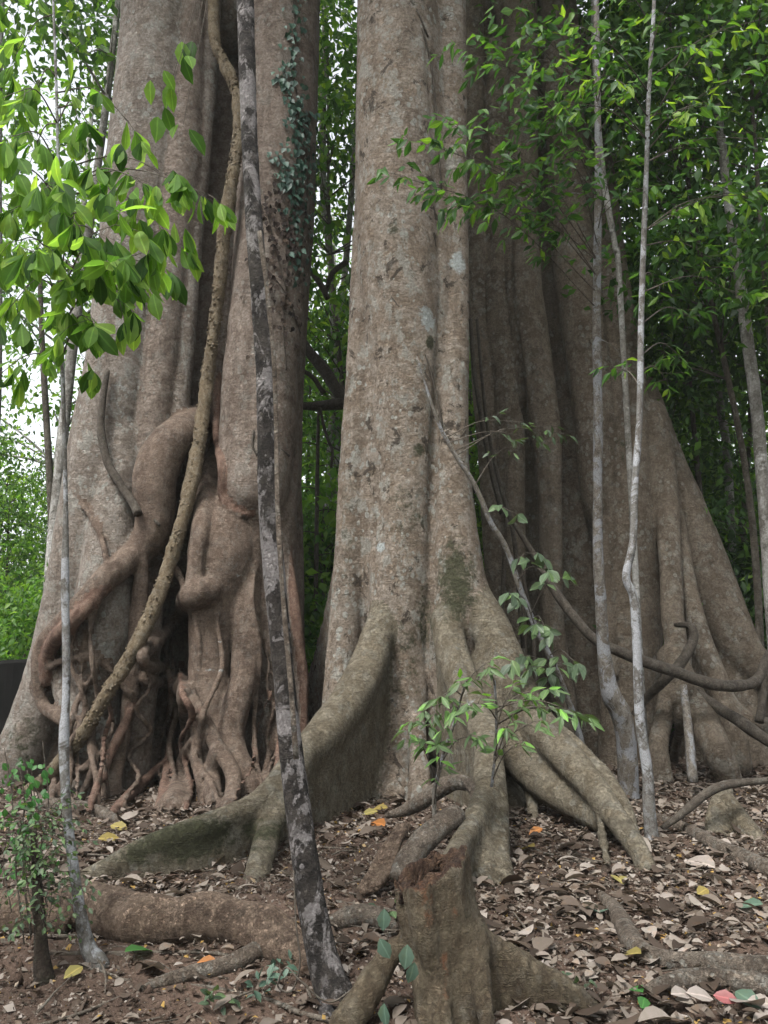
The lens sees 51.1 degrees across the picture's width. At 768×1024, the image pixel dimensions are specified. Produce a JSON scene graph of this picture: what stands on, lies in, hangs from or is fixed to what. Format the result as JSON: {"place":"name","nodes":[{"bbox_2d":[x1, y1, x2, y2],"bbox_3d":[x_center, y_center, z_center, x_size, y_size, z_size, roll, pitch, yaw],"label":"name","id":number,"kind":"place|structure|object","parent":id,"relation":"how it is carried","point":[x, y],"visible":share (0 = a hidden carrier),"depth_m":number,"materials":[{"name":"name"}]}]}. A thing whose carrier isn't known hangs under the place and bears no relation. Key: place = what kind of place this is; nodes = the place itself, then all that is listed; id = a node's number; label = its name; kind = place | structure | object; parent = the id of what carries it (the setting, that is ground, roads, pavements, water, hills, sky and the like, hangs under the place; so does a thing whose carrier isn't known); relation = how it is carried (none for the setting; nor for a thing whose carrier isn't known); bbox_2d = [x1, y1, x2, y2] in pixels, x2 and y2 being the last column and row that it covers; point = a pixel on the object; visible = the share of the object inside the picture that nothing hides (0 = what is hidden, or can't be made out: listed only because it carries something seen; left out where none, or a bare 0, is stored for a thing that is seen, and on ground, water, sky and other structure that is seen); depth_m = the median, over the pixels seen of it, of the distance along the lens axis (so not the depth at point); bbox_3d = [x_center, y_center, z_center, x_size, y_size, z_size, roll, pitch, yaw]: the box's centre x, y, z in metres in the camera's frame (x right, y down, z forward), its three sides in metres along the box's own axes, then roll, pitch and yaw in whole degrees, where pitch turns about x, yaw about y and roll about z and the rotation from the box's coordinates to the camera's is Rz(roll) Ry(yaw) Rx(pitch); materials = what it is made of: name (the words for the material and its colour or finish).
{"place":"outdoors","nodes":[
{"label":"outdoors","id":0,"kind":"place"},
{"bbox_2d":[0,730,767,1023],"bbox_3d":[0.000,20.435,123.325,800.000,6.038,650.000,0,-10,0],"label":"ground","id":1,"kind":"structure","parent":0,"point":[211,1015],"depth_m":4.24,"materials":[{"name":"soil"}]},
{"bbox_2d":[0,659,26,734],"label":"wall","id":2,"kind":"structure","parent":1,"relation":"on","point":[11,673],"depth_m":11.96,"materials":[{"name":"black stone"}]},
{"bbox_2d":[0,569,43,657],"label":"forest shrub","id":3,"kind":"object","parent":1,"relation":"on","point":[35,605],"visible":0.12,"depth_m":14.67,"materials":[{"name":"green plant"}]},
{"bbox_2d":[0,572,43,651],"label":"forest shrub","id":4,"kind":"object","parent":1,"relation":"on","point":[9,598],"visible":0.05,"depth_m":14.69,"materials":[{"name":"green plant"}]},
{"bbox_2d":[0,455,46,596],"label":"forest tree","id":5,"kind":"object","parent":1,"relation":"on","point":[24,481],"visible":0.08,"depth_m":22.62,"materials":[{"name":"green plant"}]},
{"bbox_2d":[0,474,47,657],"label":"forest tree","id":6,"kind":"object","parent":1,"relation":"on","point":[21,542],"visible":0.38,"depth_m":16.45,"materials":[{"name":"green plant"}]},
{"bbox_2d":[0,563,47,659],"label":"forest shrub","id":7,"kind":"object","parent":1,"relation":"on","point":[10,640],"visible":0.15,"depth_m":13.77,"materials":[{"name":"green plant"}]},
{"bbox_2d":[0,414,54,596],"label":"forest tree","id":8,"kind":"object","parent":1,"relation":"on","point":[7,472],"visible":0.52,"depth_m":17.47,"materials":[{"name":"green plant"}]},
{"bbox_2d":[0,445,55,596],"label":"forest tree","id":9,"kind":"object","parent":1,"relation":"on","point":[43,466],"visible":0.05,"depth_m":18.91,"materials":[{"name":"green plant"}]},
{"bbox_2d":[0,180,56,502],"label":"forest tree","id":10,"kind":"object","parent":1,"relation":"on","point":[4,376],"visible":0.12,"depth_m":27.30,"materials":[{"name":"green plant"}]},
{"bbox_2d":[0,888,70,935],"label":"log end","id":11,"kind":"object","parent":1,"relation":"on","point":[7,915],"visible":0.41,"depth_m":4.50,"materials":[{"name":"brown plant"}]},
{"bbox_2d":[0,97,99,522],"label":"thin trunked tree","id":12,"kind":"object","parent":1,"relation":"on","point":[46,412],"visible":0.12,"depth_m":15.53,"materials":[{"name":"green plant"}]},
{"bbox_2d":[0,757,100,986],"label":"leafy shrub","id":13,"kind":"object","parent":1,"relation":"on","point":[43,972],"visible":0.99,"depth_m":4.00,"materials":[{"name":"green plant"}]},
{"bbox_2d":[0,741,75,943],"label":"trailing creeper","id":14,"kind":"object","parent":13,"relation":"attached to","point":[35,784],"visible":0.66,"depth_m":4.25,"materials":[{"name":"green plant"}]},
{"bbox_2d":[0,45,113,577],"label":"forest tree","id":15,"kind":"object","parent":1,"relation":"on","point":[24,245],"visible":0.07,"depth_m":20.05,"materials":[{"name":"green plant"}]},
{"bbox_2d":[0,0,114,424],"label":"forest tree","id":16,"kind":"object","parent":1,"relation":"on","point":[20,26],"visible":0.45,"depth_m":16.49,"materials":[{"name":"green plant"}]},
{"bbox_2d":[0,0,119,590],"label":"forest tree","id":17,"kind":"object","parent":1,"relation":"on","point":[110,54],"visible":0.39,"depth_m":14.85,"materials":[{"name":"grey plant"}]},
{"bbox_2d":[5,0,119,156],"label":"forest tree","id":18,"kind":"object","parent":1,"relation":"on","point":[83,19],"visible":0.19,"depth_m":18.58,"materials":[{"name":"green plant"}]},
{"bbox_2d":[9,798,120,823],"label":"fallen branch","id":19,"kind":"object","parent":1,"relation":"on","point":[100,810],"visible":0.5,"depth_m":7.89,"materials":[{"name":"brown wood"}]},
{"bbox_2d":[64,965,82,978],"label":"fallen leaf","id":20,"kind":"object","parent":1,"relation":"on","point":[71,970],"visible":1,"depth_m":3.93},
{"bbox_2d":[37,996,118,1023],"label":"surface rootlet","id":21,"kind":"object","parent":1,"relation":"on","point":[78,1013],"visible":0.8,"depth_m":3.62,"materials":[{"name":"brown plant"}]},
{"bbox_2d":[0,0,236,969],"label":"broad leaved sapling","id":22,"kind":"object","parent":1,"relation":"on","point":[107,266],"visible":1,"depth_m":4.55,"materials":[{"name":"green plant"}]},
{"bbox_2d":[144,0,206,155],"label":"hanging leaf spray","id":23,"kind":"object","parent":22,"relation":"hanging from","point":[185,54],"visible":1,"depth_m":4.80,"materials":[{"name":"green plant"}]},
{"bbox_2d":[49,950,227,955],"bbox_3d":[-1.227,2.319,4.171,1.403,0.073,0.084,0,-10,2],"label":"surface rootlet","id":24,"kind":"object","parent":1,"relation":"on","point":[152,951],"visible":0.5,"depth_m":4.19,"materials":[{"name":"brown plant"}]},
{"bbox_2d":[0,0,319,819],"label":"strangler fig tree","id":25,"kind":"object","parent":1,"relation":"on","point":[194,696],"visible":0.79,"depth_m":9.76,"materials":[{"name":"brown plant"}]},
{"bbox_2d":[97,369,160,525],"bbox_3d":[-3.049,-0.790,9.669,0.876,1.982,0.252,-3,-11,18],"label":"hanging branch","id":26,"kind":"object","parent":25,"relation":"hanging from","point":[117,480],"visible":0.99,"depth_m":9.65,"materials":[{"name":"brown plant"}]},
{"bbox_2d":[21,0,241,792],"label":"knobbly liana","id":27,"kind":"object","parent":25,"relation":"attached to","point":[125,664],"visible":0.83,"depth_m":9.79,"materials":[{"name":"brown plant"}]},
{"bbox_2d":[240,165,311,369],"bbox_3d":[-1.180,-3.058,10.536,0.568,2.728,1.373,-7,-12,34],"label":"withered creeper","id":28,"kind":"object","parent":25,"relation":"attached to","point":[285,240],"visible":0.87,"depth_m":10.17,"materials":[{"name":"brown plant"}]},
{"bbox_2d":[267,0,321,287],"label":"ivy creeper","id":29,"kind":"object","parent":25,"relation":"attached to","point":[293,110],"visible":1,"depth_m":10.49,"materials":[{"name":"green plant"}]},
{"bbox_2d":[50,881,309,977],"bbox_3d":[-1.154,2.252,4.431,1.839,0.307,0.404,-3,-11,19],"label":"fallen log","id":30,"kind":"object","parent":1,"relation":"on","point":[122,914],"visible":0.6,"depth_m":4.30,"materials":[{"name":"wood"}]},
{"bbox_2d":[139,941,262,991],"bbox_3d":[-0.788,2.278,4.112,0.241,0.127,0.935,-8,-13,39],"label":"surface root","id":31,"kind":"object","parent":1,"relation":"on","point":[246,955],"visible":0.73,"depth_m":3.95,"materials":[{"name":"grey wood"}]},
{"bbox_2d":[198,984,240,1015],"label":"ground seedling","id":32,"kind":"object","parent":1,"relation":"on","point":[210,995],"visible":0.9,"depth_m":3.65,"materials":[{"name":"green plant"}]},
{"bbox_2d":[191,983,329,1023],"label":"surface rootlet","id":33,"kind":"object","parent":1,"relation":"on","point":[313,1016],"visible":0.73,"depth_m":3.71,"materials":[{"name":"brown plant"}]},
{"bbox_2d":[245,963,276,1001],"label":"ground seedling","id":34,"kind":"object","parent":1,"relation":"on","point":[269,980],"visible":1,"depth_m":3.77,"materials":[{"name":"green plant"}]},
{"bbox_2d":[267,949,297,982],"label":"ground seedling","id":35,"kind":"object","parent":1,"relation":"on","point":[290,966],"visible":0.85,"depth_m":3.90,"materials":[{"name":"green plant"}]},
{"bbox_2d":[237,0,351,1016],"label":"dark slim tree","id":36,"kind":"object","parent":1,"relation":"on","point":[329,978],"visible":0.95,"depth_m":4.36,"materials":[{"name":"black plant"}]},
{"bbox_2d":[277,870,350,1002],"bbox_3d":[-0.303,1.938,3.694,0.366,0.570,0.074,1,-10,-7],"label":"curled vine","id":37,"kind":"object","parent":36,"relation":"attached to","point":[305,985],"visible":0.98,"depth_m":3.65,"materials":[{"name":"brown plant"}]},
{"bbox_2d":[303,494,333,665],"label":"forest shrub","id":38,"kind":"object","parent":1,"relation":"on","point":[309,562],"visible":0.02,"depth_m":13.67,"materials":[{"name":"green plant"}]},
{"bbox_2d":[301,459,337,663],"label":"forest shrub","id":39,"kind":"object","parent":1,"relation":"on","point":[325,574],"visible":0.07,"depth_m":13.13,"materials":[{"name":"green plant"}]},
{"bbox_2d":[302,441,336,663],"bbox_3d":[-1.026,2.022,15.147,7.094,5.958,5.776,5,-11,-28],"label":"forest shrub","id":40,"kind":"object","parent":1,"relation":"on","point":[329,516],"visible":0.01,"depth_m":14.05,"materials":[{"name":"green plant"}]},
{"bbox_2d":[302,464,337,672],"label":"forest shrub","id":41,"kind":"object","parent":1,"relation":"on","point":[311,572],"visible":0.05,"depth_m":13.79,"materials":[{"name":"green plant"}]},
{"bbox_2d":[302,411,338,610],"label":"straight vine","id":42,"kind":"object","parent":1,"relation":"on","point":[316,532],"visible":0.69,"depth_m":13.33,"materials":[{"name":"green plant"}]},
{"bbox_2d":[302,293,348,603],"bbox_3d":[-1.861,0.243,17.756,5.183,9.606,6.122,2,-10,-9],"label":"forest tree","id":43,"kind":"object","parent":1,"relation":"on","point":[306,383],"visible":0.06,"depth_m":17.39,"materials":[{"name":"green plant"}]},
{"bbox_2d":[302,276,348,523],"bbox_3d":[-0.876,-0.304,21.297,7.580,11.894,6.416,-2,-10,11],"label":"forest tree","id":44,"kind":"object","parent":1,"relation":"on","point":[314,309],"visible":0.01,"depth_m":21.59,"materials":[{"name":"green plant"}]},
{"bbox_2d":[303,191,351,518],"bbox_3d":[-1.569,-2.231,24.445,6.363,16.312,6.422,2,-10,-13],"label":"forest tree","id":45,"kind":"object","parent":1,"relation":"on","point":[339,254],"visible":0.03,"depth_m":25.09,"materials":[{"name":"green plant"}]},
{"bbox_2d":[303,0,356,432],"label":"forest tree","id":46,"kind":"object","parent":1,"relation":"on","point":[328,114],"visible":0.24,"depth_m":16.28,"materials":[{"name":"green plant"}]},
{"bbox_2d":[303,260,348,467],"bbox_3d":[-0.971,-2.527,13.302,1.566,3.800,0.577,0,-10,0],"label":"forked branch","id":47,"kind":"object","parent":46,"relation":"attached to","point":[322,368],"visible":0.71,"depth_m":13.15,"materials":[{"name":"brown plant"}]},
{"bbox_2d":[319,1,350,502],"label":"pale trunked tree","id":48,"kind":"object","parent":1,"relation":"on","point":[324,175],"visible":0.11,"depth_m":17.35,"materials":[{"name":"grey plant"}]},
{"bbox_2d":[315,0,356,551],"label":"forest tree","id":49,"kind":"object","parent":1,"relation":"on","point":[349,217],"visible":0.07,"depth_m":17.06,"materials":[{"name":"green plant"}]},
{"bbox_2d":[329,903,399,935],"bbox_3d":[-0.149,2.354,4.634,0.476,0.134,0.263,0,-10,0],"label":"rotten lump","id":50,"kind":"object","parent":1,"relation":"on","point":[349,915],"visible":0.55,"depth_m":4.63,"materials":[{"name":"wood"}]},
{"bbox_2d":[80,0,655,886],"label":"buttressed tree","id":51,"kind":"object","parent":1,"relation":"on","point":[414,616],"visible":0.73,"depth_m":9.01,"materials":[{"name":"grey plant"}]},
{"bbox_2d":[391,296,442,427],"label":"thin vine","id":52,"kind":"object","parent":51,"relation":"attached to","point":[436,395],"visible":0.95,"depth_m":9.39,"materials":[{"name":"brown plant"}]},
{"bbox_2d":[416,9,442,189],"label":"thin vine","id":53,"kind":"object","parent":51,"relation":"attached to","point":[424,29],"visible":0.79,"depth_m":10.06,"materials":[{"name":"brown plant"}]},
{"bbox_2d":[385,774,474,818],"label":"crooked branch","id":54,"kind":"object","parent":51,"relation":"attached to","point":[422,800],"visible":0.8,"depth_m":6.55,"materials":[{"name":"grey wood"}]},
{"bbox_2d":[512,522,767,691],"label":"looping liana","id":55,"kind":"object","parent":51,"relation":"hanging from","point":[756,679],"visible":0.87,"depth_m":9.65,"materials":[{"name":"brown plant"}]},
{"bbox_2d":[353,823,411,896],"bbox_3d":[0.023,2.316,5.366,0.164,0.363,0.628,-5,-11,28],"label":"splintered log","id":56,"kind":"object","parent":1,"relation":"on","point":[376,877],"visible":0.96,"depth_m":5.31,"materials":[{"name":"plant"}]},
{"bbox_2d":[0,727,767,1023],"bbox_3d":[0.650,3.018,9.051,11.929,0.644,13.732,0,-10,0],"label":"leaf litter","id":57,"kind":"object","parent":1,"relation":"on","point":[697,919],"visible":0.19,"depth_m":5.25,"materials":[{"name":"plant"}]},
{"bbox_2d":[398,945,413,968],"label":"seedling leaf","id":58,"kind":"object","parent":57,"relation":"on","point":[406,956],"visible":1,"depth_m":3.46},
{"bbox_2d":[406,962,418,982],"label":"seedling leaf","id":59,"kind":"object","parent":57,"relation":"on","point":[412,972],"visible":1,"depth_m":3.45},
{"bbox_2d":[713,989,738,1003],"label":"fallen leaf","id":60,"kind":"object","parent":57,"relation":"on","point":[723,996],"visible":1,"depth_m":3.66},
{"bbox_2d":[735,989,760,1008],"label":"fallen leaf","id":61,"kind":"object","parent":57,"relation":"on","point":[743,994],"visible":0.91,"depth_m":3.67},
{"bbox_2d":[0,779,767,1023],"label":"leaf crumbs","id":62,"kind":"object","parent":1,"relation":"on","point":[8,1007],"visible":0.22,"depth_m":4.69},
{"bbox_2d":[0,807,767,1023],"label":"soil clods","id":63,"kind":"object","parent":1,"relation":"on","point":[150,989],"visible":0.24,"depth_m":4.22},
{"bbox_2d":[1,780,767,1023],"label":"twig debris","id":64,"kind":"object","parent":1,"relation":"on","point":[239,995],"visible":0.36,"depth_m":5.13,"materials":[{"name":"brown plant"}]},
{"bbox_2d":[377,939,391,958],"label":"seedling leaf","id":65,"kind":"object","parent":1,"relation":"on","point":[384,948],"visible":1,"depth_m":3.47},
{"bbox_2d":[302,289,475,581],"bbox_3d":[-0.524,0.158,16.002,5.830,9.149,4.936,-5,-11,28],"label":"forest tree","id":66,"kind":"object","parent":1,"relation":"on","point":[312,450],"visible":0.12,"depth_m":15.77,"materials":[{"name":"green plant"}]},
{"bbox_2d":[389,804,464,882],"bbox_3d":[0.298,2.264,5.479,0.179,0.411,0.791,-8,-13,37],"label":"short log","id":67,"kind":"object","parent":1,"relation":"on","point":[428,836],"visible":0.73,"depth_m":5.40,"materials":[{"name":"grey wood"}]},
{"bbox_2d":[329,845,605,1023],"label":"broken stump","id":68,"kind":"object","parent":1,"relation":"on","point":[472,967],"visible":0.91,"depth_m":3.59,"materials":[{"name":"wood"}]},
{"bbox_2d":[377,909,390,930],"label":"seedling leaf","id":69,"kind":"object","parent":68,"relation":"on","point":[383,919],"visible":1,"depth_m":3.49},
{"bbox_2d":[469,337,483,554],"bbox_3d":[1.695,0.266,17.614,4.936,9.149,5.830,7,-12,-36],"label":"forest tree","id":70,"kind":"object","parent":1,"relation":"on","point":[473,458],"visible":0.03,"depth_m":17.35,"materials":[{"name":"grey plant"}]},
{"bbox_2d":[391,655,603,816],"bbox_3d":[0.829,1.750,5.893,1.518,1.375,0.723,-3,-10,18],"label":"narrow leaved seedling","id":71,"kind":"object","parent":1,"relation":"on","point":[592,720],"visible":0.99,"depth_m":5.97,"materials":[{"name":"green plant"}]},
{"bbox_2d":[416,356,585,743],"bbox_3d":[1.472,0.623,8.097,1.997,4.702,1.107,4,-11,-22],"label":"leaning sapling","id":72,"kind":"object","parent":1,"relation":"on","point":[545,635],"visible":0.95,"depth_m":8.11,"materials":[{"name":"green plant"}]},
{"bbox_2d":[367,0,678,801],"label":"mottled sapling","id":73,"kind":"object","parent":1,"relation":"on","point":[625,734],"visible":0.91,"depth_m":8.29,"materials":[{"name":"green plant"}]},
{"bbox_2d":[475,0,742,736],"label":"pale trunked tree","id":74,"kind":"object","parent":1,"relation":"on","point":[625,388],"visible":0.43,"depth_m":11.79,"materials":[{"name":"grey plant"}]},
{"bbox_2d":[466,0,767,783],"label":"fluted tree","id":75,"kind":"object","parent":1,"relation":"on","point":[535,328],"visible":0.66,"depth_m":12.27,"materials":[{"name":"brown plant"}]},
{"bbox_2d":[469,319,536,683],"bbox_3d":[1.613,-0.107,11.061,0.409,5.766,1.007,5,-11,-25],"label":"rope vine","id":76,"kind":"object","parent":75,"relation":"hanging from","point":[497,486],"visible":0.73,"depth_m":11.29,"materials":[{"name":"brown plant"}]},
{"bbox_2d":[631,622,698,715],"bbox_3d":[3.561,1.949,9.984,0.892,1.181,0.564,5,-11,-26],"label":"hooked liana","id":77,"kind":"object","parent":75,"relation":"hanging from","point":[663,681],"visible":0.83,"depth_m":9.82,"materials":[{"name":"brown plant"}]},
{"bbox_2d":[696,688,767,746],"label":"surface root","id":78,"kind":"object","parent":75,"relation":"attached to","point":[747,726],"visible":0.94,"depth_m":9.58,"materials":[{"name":"brown plant"}]},
{"bbox_2d":[754,669,767,723],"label":"hanging root","id":79,"kind":"object","parent":75,"relation":"hanging from","point":[760,712],"visible":0.86,"depth_m":10.08,"materials":[{"name":"brown plant"}]},
{"bbox_2d":[511,0,767,353],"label":"understorey tree","id":80,"kind":"object","parent":1,"relation":"on","point":[752,105],"visible":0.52,"depth_m":12.07,"materials":[{"name":"green plant"}]},
{"bbox_2d":[517,0,767,716],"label":"understorey tree","id":81,"kind":"object","parent":1,"relation":"on","point":[717,328],"visible":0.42,"depth_m":12.38,"materials":[{"name":"green plant"}]},
{"bbox_2d":[520,0,767,840],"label":"slender sapling","id":82,"kind":"object","parent":1,"relation":"on","point":[648,792],"visible":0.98,"depth_m":7.14,"materials":[{"name":"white plant"}]},
{"bbox_2d":[537,0,767,647],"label":"pale trunked tree","id":83,"kind":"object","parent":1,"relation":"on","point":[757,413],"visible":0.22,"depth_m":11.64,"materials":[{"name":"grey plant"}]},
{"bbox_2d":[543,0,767,494],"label":"understorey tree","id":84,"kind":"object","parent":1,"relation":"on","point":[693,182],"visible":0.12,"depth_m":14.07,"materials":[{"name":"green plant"}]},
{"bbox_2d":[582,0,761,576],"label":"pale trunked tree","id":85,"kind":"object","parent":1,"relation":"on","point":[727,465],"visible":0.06,"depth_m":14.37,"materials":[{"name":"grey plant"}]},
{"bbox_2d":[597,891,767,997],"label":"elbow root","id":86,"kind":"object","parent":1,"relation":"on","point":[736,971],"visible":0.83,"depth_m":3.92,"materials":[{"name":"grey wood"}]},
{"bbox_2d":[680,684,697,782],"bbox_3d":[3.355,2.429,8.852,0.109,1.034,0.398,-3,-10,16],"label":"prop root","id":87,"kind":"object","parent":1,"relation":"on","point":[691,766],"visible":1,"depth_m":8.78,"materials":[{"name":"grey plant"}]},
{"bbox_2d":[621,206,767,629],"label":"forest tree","id":88,"kind":"object","parent":1,"relation":"on","point":[707,447],"visible":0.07,"depth_m":14.25,"materials":[{"name":"green plant"}]},
{"bbox_2d":[622,28,767,460],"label":"forest tree","id":89,"kind":"object","parent":1,"relation":"on","point":[764,144],"visible":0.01,"depth_m":18.79,"materials":[{"name":"green plant"}]},
{"bbox_2d":[626,209,767,644],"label":"forest tree","id":90,"kind":"object","parent":1,"relation":"on","point":[719,480],"visible":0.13,"depth_m":14.19,"materials":[{"name":"green plant"}]},
{"bbox_2d":[629,157,767,644],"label":"forest tree","id":91,"kind":"object","parent":1,"relation":"on","point":[697,382],"visible":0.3,"depth_m":13.44,"materials":[{"name":"green plant"}]},
{"bbox_2d":[684,855,714,867],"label":"fallen leaf","id":92,"kind":"object","parent":1,"relation":"on","point":[706,860],"visible":1,"depth_m":5.83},
{"bbox_2d":[686,985,712,1000],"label":"fallen leaf","id":93,"kind":"object","parent":1,"relation":"on","point":[697,992],"visible":1,"depth_m":3.70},
{"bbox_2d":[648,285,767,521],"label":"forest tree","id":94,"kind":"object","parent":1,"relation":"on","point":[737,493],"visible":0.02,"depth_m":17.28,"materials":[{"name":"green plant"}]},
{"bbox_2d":[663,444,758,644],"bbox_3d":[5.741,1.791,16.403,7.317,6.145,5.957,-6,-12,30],"label":"forest shrub","id":95,"kind":"object","parent":1,"relation":"on","point":[710,484],"visible":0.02,"depth_m":14.95,"materials":[{"name":"green plant"}]},
{"bbox_2d":[656,812,767,875],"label":"surface root","id":96,"kind":"object","parent":1,"relation":"on","point":[750,858],"visible":0.72,"depth_m":6.09,"materials":[{"name":"grey wood"}]},
{"bbox_2d":[660,777,767,830],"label":"arched root","id":97,"kind":"object","parent":1,"relation":"on","point":[695,802],"visible":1,"depth_m":6.95,"materials":[{"name":"brown plant"}]},
{"bbox_2d":[663,489,766,733],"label":"forest shrub","id":98,"kind":"object","parent":1,"relation":"on","point":[740,570],"visible":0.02,"depth_m":13.62,"materials":[{"name":"green plant"}]},
{"bbox_2d":[672,514,766,726],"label":"forest shrub","id":99,"kind":"object","parent":1,"relation":"on","point":[749,592],"visible":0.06,"depth_m":13.10,"materials":[{"name":"green plant"}]},
{"bbox_2d":[705,789,766,840],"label":"knee root","id":100,"kind":"object","parent":1,"relation":"on","point":[726,810],"visible":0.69,"depth_m":7.07,"materials":[{"name":"brown plant"}]},
{"bbox_2d":[0,0,767,575],"label":"sky","id":101,"kind":"structure","parent":0,"point":[55,388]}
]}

